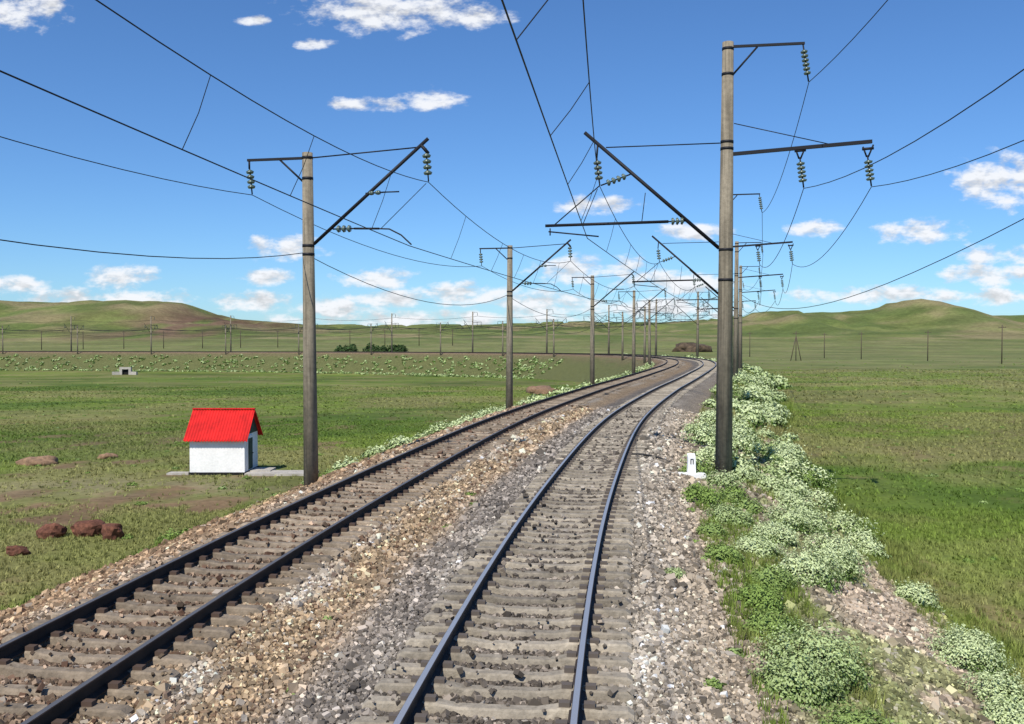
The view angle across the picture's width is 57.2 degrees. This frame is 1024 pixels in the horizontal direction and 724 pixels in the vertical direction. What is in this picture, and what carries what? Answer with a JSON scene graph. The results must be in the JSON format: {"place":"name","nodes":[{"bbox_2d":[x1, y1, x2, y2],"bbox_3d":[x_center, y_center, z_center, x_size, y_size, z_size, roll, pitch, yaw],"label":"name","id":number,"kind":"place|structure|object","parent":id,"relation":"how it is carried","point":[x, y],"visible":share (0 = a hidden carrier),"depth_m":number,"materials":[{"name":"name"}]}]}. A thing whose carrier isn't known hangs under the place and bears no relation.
{"place":"outdoors","nodes":[
{"label":"outdoors","id":0,"kind":"place"},
{"bbox_2d":[63,316,74,350],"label":"catenary mast","id":1,"kind":"object","parent":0,"point":[71,325],"visible":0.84,"depth_m":332.68,"materials":[{"name":"grey concrete"}]},
{"bbox_2d":[142,316,157,350],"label":"catenary mast","id":2,"kind":"object","parent":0,"point":[151,323],"visible":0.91,"depth_m":328.15,"materials":[{"name":"grey concrete"}]},
{"bbox_2d":[224,315,236,350],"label":"catenary mast","id":3,"kind":"object","parent":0,"point":[230,335],"visible":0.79,"depth_m":321.90,"materials":[{"name":"grey concrete"}]},
{"bbox_2d":[295,324,301,354],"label":"catenary mast","id":4,"kind":"object","parent":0,"point":[298,337],"visible":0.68,"depth_m":301.70,"materials":[{"name":"grey concrete"}]},
{"bbox_2d":[0,0,709,332],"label":"catenary wires","id":5,"kind":"object","parent":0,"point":[508,18],"visible":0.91,"depth_m":24.21,"materials":[{"name":"black metal"}]},
{"bbox_2d":[367,324,377,354],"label":"catenary mast","id":6,"kind":"object","parent":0,"point":[371,339],"visible":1,"depth_m":291.50,"materials":[{"name":"grey concrete"}]},
{"bbox_2d":[384,313,398,351],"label":"catenary mast","id":7,"kind":"object","parent":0,"point":[391,333],"visible":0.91,"depth_m":302.25,"materials":[{"name":"grey concrete"}]},
{"bbox_2d":[436,323,448,354],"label":"catenary mast","id":8,"kind":"object","parent":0,"point":[440,335],"visible":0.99,"depth_m":278.47,"materials":[{"name":"grey concrete"}]},
{"bbox_2d":[463,312,481,351],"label":"catenary mast","id":9,"kind":"object","parent":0,"point":[472,328],"visible":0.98,"depth_m":286.47,"materials":[{"name":"grey concrete"}]},
{"bbox_2d":[0,352,988,723],"bbox_3d":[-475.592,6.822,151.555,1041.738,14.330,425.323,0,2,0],"label":"railway embankment","id":10,"kind":"structure","parent":0,"point":[572,368],"depth_m":247.29,"materials":[{"name":"grey gravel"}]},
{"bbox_2d":[2,325,8,353],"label":"catenary mast","id":11,"kind":"object","parent":10,"relation":"on","point":[2,339],"visible":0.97,"depth_m":322.87,"materials":[{"name":"grey concrete"}]},
{"bbox_2d":[77,325,83,353],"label":"catenary mast","id":12,"kind":"object","parent":10,"relation":"on","point":[77,337],"visible":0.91,"depth_m":319.48,"materials":[{"name":"grey concrete"}]},
{"bbox_2d":[150,325,156,353],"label":"catenary mast","id":13,"kind":"object","parent":10,"relation":"on","point":[151,337],"visible":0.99,"depth_m":315.06,"materials":[{"name":"grey concrete"}]},
{"bbox_2d":[30,439,412,599],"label":"green weeds","id":14,"kind":"object","parent":10,"relation":"on","point":[169,534],"visible":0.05,"depth_m":21.32,"materials":[{"name":"green plant"}]},
{"bbox_2d":[222,325,230,354],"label":"catenary mast","id":15,"kind":"object","parent":10,"relation":"on","point":[225,338],"visible":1,"depth_m":309.16,"materials":[{"name":"grey concrete"}]},
{"bbox_2d":[0,353,563,378],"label":"embankment scrub","id":16,"kind":"object","parent":10,"relation":"on","point":[524,368],"visible":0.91,"depth_m":289.59,"materials":[{"name":"green plant"}]},
{"bbox_2d":[0,351,667,659],"bbox_3d":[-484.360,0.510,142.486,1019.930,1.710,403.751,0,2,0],"label":"rail","id":17,"kind":"object","parent":10,"relation":"on","point":[13,648],"visible":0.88,"depth_m":15.52,"materials":[{"name":"grey metal"}]},
{"bbox_2d":[0,356,681,723],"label":"concrete sleepers","id":18,"kind":"object","parent":10,"relation":"on","point":[208,630],"visible":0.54,"depth_m":13.85},
{"bbox_2d":[20,351,678,723],"bbox_3d":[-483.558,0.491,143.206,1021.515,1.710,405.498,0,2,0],"label":"rail","id":19,"kind":"object","parent":10,"relation":"on","point":[67,705],"visible":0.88,"depth_m":12.46,"materials":[{"name":"grey metal"}]},
{"bbox_2d":[286,491,476,694],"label":"green weeds","id":20,"kind":"object","parent":10,"relation":"on","point":[470,503],"visible":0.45,"depth_m":18.83,"materials":[{"name":"green plant"}]},
{"bbox_2d":[331,399,533,469],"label":"flowering bushes","id":21,"kind":"object","parent":10,"relation":"on","point":[401,441],"visible":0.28,"depth_m":41.39,"materials":[{"name":"green plant"}]},
{"bbox_2d":[173,351,703,723],"bbox_3d":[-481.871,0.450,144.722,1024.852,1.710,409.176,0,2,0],"label":"rail","id":22,"kind":"object","parent":10,"relation":"on","point":[413,705],"visible":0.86,"depth_m":13.00,"materials":[{"name":"metal"}]},
{"bbox_2d":[0,571,961,723],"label":"ballast stones","id":23,"kind":"object","parent":10,"relation":"on","point":[363,665],"visible":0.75,"depth_m":10.98,"materials":[{"name":"grey gravel"}]},
{"bbox_2d":[0,463,998,697],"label":"ballast stones","id":24,"kind":"object","parent":10,"relation":"on","point":[498,494],"visible":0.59,"depth_m":17.19,"materials":[{"name":"grey gravel"}]},
{"bbox_2d":[328,351,715,723],"bbox_3d":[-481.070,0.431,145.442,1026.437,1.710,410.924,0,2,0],"label":"rail","id":25,"kind":"object","parent":10,"relation":"on","point":[576,711],"visible":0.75,"depth_m":12.85,"materials":[{"name":"metal"}]},
{"bbox_2d":[479,239,572,408],"bbox_3d":[0.747,-1.453,54.971,5.630,11.358,0.444,1,2,14],"label":"catenary mast","id":26,"kind":"object","parent":10,"relation":"on","point":[509,364],"visible":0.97,"depth_m":55.02,"materials":[{"name":"grey concrete"}]},
{"bbox_2d":[350,355,716,723],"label":"concrete sleepers","id":27,"kind":"object","parent":10,"relation":"on","point":[496,711],"visible":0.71,"depth_m":12.80},
{"bbox_2d":[0,375,703,723],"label":"rail fasteners","id":28,"kind":"object","parent":27,"relation":"on","point":[392,716],"visible":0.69,"depth_m":14.15,"materials":[{"name":"metal"}]},
{"bbox_2d":[287,402,845,532],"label":"ballast stones","id":29,"kind":"object","parent":10,"relation":"on","point":[552,443],"visible":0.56,"depth_m":32.76,"materials":[{"name":"grey gravel"}]},
{"bbox_2d":[527,361,654,401],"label":"flowering bushes","id":30,"kind":"object","parent":10,"relation":"on","point":[532,397],"visible":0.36,"depth_m":82.04,"materials":[{"name":"green plant"}]},
{"bbox_2d":[632,453,716,473],"bbox_3d":[4.880,3.108,28.668,2.903,0.512,0.282,1,2,28],"label":"ground cable","id":31,"kind":"object","parent":10,"relation":"on","point":[648,455],"visible":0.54,"depth_m":28.91,"materials":[{"name":"black metal"}]},
{"bbox_2d":[664,567,686,578],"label":"green weeds","id":32,"kind":"object","parent":10,"relation":"on","point":[678,572],"visible":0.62,"depth_m":14.96,"materials":[{"name":"green plant"}]},
{"bbox_2d":[678,453,705,478],"bbox_3d":[5.148,2.971,26.935,0.765,0.684,0.450,0,2,0],"label":"distance marker post","id":33,"kind":"object","parent":10,"relation":"on","point":[691,464],"visible":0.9,"depth_m":26.86,"materials":[{"name":"white paint"}]},
{"bbox_2d":[626,353,791,389],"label":"flowering bushes","id":34,"kind":"object","parent":10,"relation":"on","point":[775,381],"visible":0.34,"depth_m":110.84,"materials":[{"name":"green plant"}]},
{"bbox_2d":[545,41,874,474],"bbox_3d":[5.787,-2.586,28.205,9.668,13.850,0.523,0,2,10],"label":"catenary mast","id":35,"kind":"object","parent":10,"relation":"on","point":[724,414],"visible":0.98,"depth_m":27.94,"materials":[{"name":"grey concrete"}]},
{"bbox_2d":[632,193,793,380],"bbox_3d":[12.182,-3.373,57.440,9.668,13.850,0.523,1,2,14],"label":"catenary mast","id":36,"kind":"object","parent":10,"relation":"on","point":[697,275],"visible":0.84,"depth_m":57.48,"materials":[{"name":"black metal"}]},
{"bbox_2d":[687,507,745,690],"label":"green weeds","id":37,"kind":"object","parent":10,"relation":"on","point":[712,682],"visible":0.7,"depth_m":10.52,"materials":[{"name":"green plant"}]},
{"bbox_2d":[678,459,765,514],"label":"green weeds","id":38,"kind":"object","parent":10,"relation":"on","point":[701,492],"visible":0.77,"depth_m":23.03,"materials":[{"name":"green plant"}]},
{"bbox_2d":[693,281,755,317],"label":"catenary mast","id":39,"kind":"object","parent":10,"relation":"on","point":[717,311],"visible":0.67,"depth_m":146.00,"materials":[{"name":"black metal"}]},
{"bbox_2d":[676,241,783,377],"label":"catenary mast","id":40,"kind":"object","parent":10,"relation":"on","point":[735,326],"visible":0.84,"depth_m":86.23,"materials":[{"name":"grey concrete"}]},
{"bbox_2d":[695,265,775,370],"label":"catenary mast","id":41,"kind":"object","parent":10,"relation":"on","point":[740,325],"visible":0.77,"depth_m":115.58,"materials":[{"name":"grey concrete"}]},
{"bbox_2d":[699,369,798,441],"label":"flowering bushes","id":42,"kind":"object","parent":10,"relation":"on","point":[756,411],"visible":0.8,"depth_m":61.88,"materials":[{"name":"green plant"}]},
{"bbox_2d":[678,406,838,499],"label":"flowering bushes","id":43,"kind":"object","parent":10,"relation":"on","point":[788,451],"visible":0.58,"depth_m":35.53,"materials":[{"name":"green plant"}]},
{"bbox_2d":[698,466,892,559],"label":"flowering bushes","id":44,"kind":"object","parent":10,"relation":"on","point":[783,487],"visible":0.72,"depth_m":25.36,"materials":[{"name":"green plant"}]},
{"bbox_2d":[694,482,904,723],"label":"grass tufts","id":45,"kind":"object","parent":10,"relation":"on","point":[745,633],"visible":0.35,"depth_m":14.40,"materials":[{"name":"green plant"}]},
{"bbox_2d":[695,501,945,612],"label":"flowering bushes","id":46,"kind":"object","parent":10,"relation":"on","point":[817,564],"visible":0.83,"depth_m":18.00,"materials":[{"name":"green plant"}]},
{"bbox_2d":[741,606,1023,723],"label":"flowering bushes","id":47,"kind":"object","parent":10,"relation":"on","point":[1007,710],"visible":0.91,"depth_m":11.67,"materials":[{"name":"green plant"}]},
{"bbox_2d":[804,550,1023,723],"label":"ballast stones","id":48,"kind":"object","parent":10,"relation":"on","point":[965,708],"visible":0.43,"depth_m":13.68,"materials":[{"name":"grey gravel"}]},
{"bbox_2d":[952,655,971,667],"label":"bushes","id":49,"kind":"object","parent":10,"relation":"on","point":[962,660],"visible":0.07,"depth_m":14.66,"materials":[{"name":"green plant"}]},
{"bbox_2d":[498,321,505,355],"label":"catenary mast","id":50,"kind":"object","parent":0,"point":[502,335],"visible":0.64,"depth_m":260.75,"materials":[{"name":"grey concrete"}]},
{"bbox_2d":[0,299,1023,682],"bbox_3d":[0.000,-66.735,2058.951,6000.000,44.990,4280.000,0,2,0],"label":"ground","id":51,"kind":"structure","parent":0,"point":[924,335],"depth_m":109.96,"materials":[{"name":"green plant"}]},
{"bbox_2d":[6,545,30,555],"bbox_3d":[-12.293,4.692,23.366,0.616,0.319,0.542,0,2,0],"label":"boulder","id":52,"kind":"object","parent":51,"relation":"on","point":[15,550],"visible":0.85,"depth_m":23.17,"materials":[{"name":"brown stone"}]},
{"bbox_2d":[15,455,58,465],"bbox_3d":[-20.513,4.438,40.702,1.772,0.745,1.511,1,2,22],"label":"dirt heap","id":53,"kind":"object","parent":51,"relation":"on","point":[39,460],"visible":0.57,"depth_m":40.31,"materials":[{"name":"soil"}]},
{"bbox_2d":[36,523,67,539],"bbox_3d":[-12.440,4.594,25.355,0.754,0.543,0.708,0,2,0],"label":"boulder","id":54,"kind":"object","parent":51,"relation":"on","point":[45,531],"visible":0.81,"depth_m":25.14,"materials":[{"name":"brown stone"}]},
{"bbox_2d":[70,519,104,536],"bbox_3d":[-11.541,4.615,25.605,0.993,0.614,0.769,0,2,0],"label":"boulder","id":55,"kind":"object","parent":51,"relation":"on","point":[91,528],"visible":0.72,"depth_m":25.35,"materials":[{"name":"brown stone"}]},
{"bbox_2d":[97,453,118,458],"bbox_3d":[-18.536,4.431,43.106,0.980,0.569,0.912,0,2,0],"label":"dirt heap","id":56,"kind":"object","parent":51,"relation":"on","point":[106,455],"visible":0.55,"depth_m":42.76,"materials":[{"name":"soil"}]},
{"bbox_2d":[101,523,124,539],"bbox_3d":[-10.678,4.600,25.129,0.602,0.577,0.613,0,2,0],"label":"boulder","id":57,"kind":"object","parent":51,"relation":"on","point":[111,531],"visible":0.84,"depth_m":24.93,"materials":[{"name":"brown stone"}]},
{"bbox_2d":[112,367,137,374],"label":"culvert portal","id":58,"kind":"object","parent":51,"relation":"on","point":[125,370],"visible":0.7,"depth_m":271.76,"materials":[{"name":"concrete"}]},
{"bbox_2d":[2,432,432,609],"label":"grass tufts","id":59,"kind":"object","parent":51,"relation":"on","point":[93,568],"visible":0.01,"depth_m":20.45,"materials":[{"name":"green plant"}]},
{"bbox_2d":[166,408,318,475],"bbox_3d":[-10.625,3.289,37.662,5.850,2.880,2.420,0,2,0],"label":"trackside hut","id":60,"kind":"object","parent":51,"relation":"on","point":[223,441],"visible":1,"depth_m":36.78,"materials":[{"name":"paint"}]},
{"bbox_2d":[248,437,253,469],"bbox_3d":[-10.410,3.636,37.411,0.110,1.220,0.580,0,2,0],"label":"door","id":61,"kind":"structure","parent":60,"relation":"in","point":[250,441],"depth_m":37.39,"materials":[{"name":"grey paint"}]},
{"bbox_2d":[246,138,431,485],"bbox_3d":[-5.021,-0.718,27.301,5.630,11.358,0.444,0,2,9],"label":"catenary mast","id":62,"kind":"object","parent":51,"relation":"on","point":[310,434],"visible":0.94,"depth_m":27.29,"materials":[{"name":"grey concrete"}]},
{"bbox_2d":[0,0,674,333],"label":"catenary wires","id":63,"kind":"object","parent":62,"relation":"hanging from","point":[17,78],"visible":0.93,"depth_m":18.32,"materials":[{"name":"black metal"}]},
{"bbox_2d":[334,342,408,351],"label":"distant shrubs","id":64,"kind":"object","parent":51,"relation":"on","point":[376,348],"visible":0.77,"depth_m":359.97,"materials":[{"name":"green plant"}]},
{"bbox_2d":[0,369,1023,420],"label":"grass tufts","id":65,"kind":"object","parent":51,"relation":"on","point":[440,390],"visible":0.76,"depth_m":110.54,"materials":[{"name":"green plant"}]},
{"bbox_2d":[0,358,1023,407],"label":"meadow weeds","id":66,"kind":"object","parent":51,"relation":"on","point":[457,379],"visible":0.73,"depth_m":169.19,"materials":[{"name":"green plant"}]},
{"bbox_2d":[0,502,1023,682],"bbox_3d":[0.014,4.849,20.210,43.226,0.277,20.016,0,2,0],"label":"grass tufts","id":67,"kind":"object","parent":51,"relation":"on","point":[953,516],"visible":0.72,"depth_m":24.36,"materials":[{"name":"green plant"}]},
{"bbox_2d":[1,401,1023,562],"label":"meadow weeds","id":68,"kind":"object","parent":51,"relation":"on","point":[341,423],"visible":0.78,"depth_m":39.65,"materials":[{"name":"green plant"}]},
{"bbox_2d":[526,385,558,393],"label":"dirt heap","id":69,"kind":"object","parent":51,"relation":"on","point":[543,389],"visible":0.47,"depth_m":126.26,"materials":[{"name":"soil"}]},
{"bbox_2d":[571,271,634,384],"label":"catenary mast","id":70,"kind":"object","parent":51,"relation":"on","point":[592,360],"visible":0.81,"depth_m":81.96,"materials":[{"name":"grey concrete"}]},
{"bbox_2d":[618,287,665,373],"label":"catenary mast","id":71,"kind":"object","parent":51,"relation":"on","point":[633,340],"visible":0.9,"depth_m":108.58,"materials":[{"name":"grey concrete"}]},
{"bbox_2d":[635,299,673,354],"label":"catenary mast","id":72,"kind":"object","parent":51,"relation":"on","point":[655,312],"visible":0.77,"depth_m":206.93,"materials":[{"name":"grey concrete"}]},
{"bbox_2d":[636,297,675,364],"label":"catenary mast","id":73,"kind":"object","parent":51,"relation":"on","point":[649,336],"visible":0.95,"depth_m":135.07,"materials":[{"name":"grey concrete"}]},
{"bbox_2d":[672,342,712,351],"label":"rock mound","id":74,"kind":"object","parent":51,"relation":"on","point":[686,347],"visible":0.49,"depth_m":390.68,"materials":[{"name":"brown stone"}]},
{"bbox_2d":[674,291,712,357],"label":"catenary mast","id":75,"kind":"object","parent":51,"relation":"on","point":[697,343],"visible":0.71,"depth_m":176.39,"materials":[{"name":"grey concrete"}]},
{"bbox_2d":[710,369,800,426],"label":"grass tufts","id":76,"kind":"object","parent":51,"relation":"on","point":[789,407],"visible":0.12,"depth_m":68.10,"materials":[{"name":"green plant"}]},
{"bbox_2d":[686,420,825,488],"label":"green weeds","id":77,"kind":"object","parent":51,"relation":"on","point":[780,459],"visible":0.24,"depth_m":33.70,"materials":[{"name":"green plant"}]},
{"bbox_2d":[690,401,893,544],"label":"grass tufts","id":78,"kind":"object","parent":51,"relation":"on","point":[780,430],"visible":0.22,"depth_m":31.61,"materials":[{"name":"green plant"}]},
{"bbox_2d":[790,332,800,360],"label":"utility pole","id":79,"kind":"object","parent":51,"relation":"on","point":[793,347],"visible":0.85,"depth_m":237.93,"materials":[{"name":"brown wood"}]},
{"bbox_2d":[848,536,1023,705],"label":"grass tufts","id":80,"kind":"object","parent":51,"relation":"on","point":[892,568],"visible":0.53,"depth_m":20.38,"materials":[{"name":"green plant"}]},
{"bbox_2d":[998,325,1005,363],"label":"utility pole","id":81,"kind":"object","parent":51,"relation":"on","point":[1002,327],"visible":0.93,"depth_m":204.89,"materials":[{"name":"brown wood"}]},
{"bbox_3d":[12.500,-0.135,9.000,1.600,11.600,0.260,0,2,0],"label":"utility pole","id":82,"kind":"object","parent":51,"relation":"on","visible":0},
{"bbox_2d":[0,0,1023,336],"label":"power line wires","id":83,"kind":"object","parent":82,"relation":"attached to","point":[514,282],"visible":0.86,"depth_m":33.54,"materials":[{"name":"black metal"}]},
{"bbox_2d":[0,0,1023,325],"label":"sky","id":84,"kind":"structure","parent":0,"point":[357,76],"materials":[{"name":"blue"}]},
{"bbox_2d":[535,309,554,352],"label":"catenary mast","id":85,"kind":"object","parent":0,"point":[546,329],"visible":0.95,"depth_m":264.42,"materials":[{"name":"grey concrete"}]},
{"bbox_2d":[547,318,566,356],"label":"catenary mast","id":86,"kind":"object","parent":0,"point":[553,334],"visible":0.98,"depth_m":239.54,"materials":[{"name":"grey concrete"}]},
{"bbox_2d":[589,305,623,353],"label":"catenary mast","id":87,"kind":"object","parent":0,"point":[609,307],"visible":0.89,"depth_m":236.75,"materials":[{"name":"grey concrete"}]},
{"bbox_2d":[613,311,640,360],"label":"catenary mast","id":88,"kind":"object","parent":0,"point":[622,353],"visible":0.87,"depth_m":188.04,"materials":[{"name":"grey concrete"}]},
{"bbox_2d":[635,306,666,362],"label":"catenary mast","id":89,"kind":"object","parent":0,"point":[644,353],"visible":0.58,"depth_m":161.47,"materials":[{"name":"grey concrete"}]}
]}

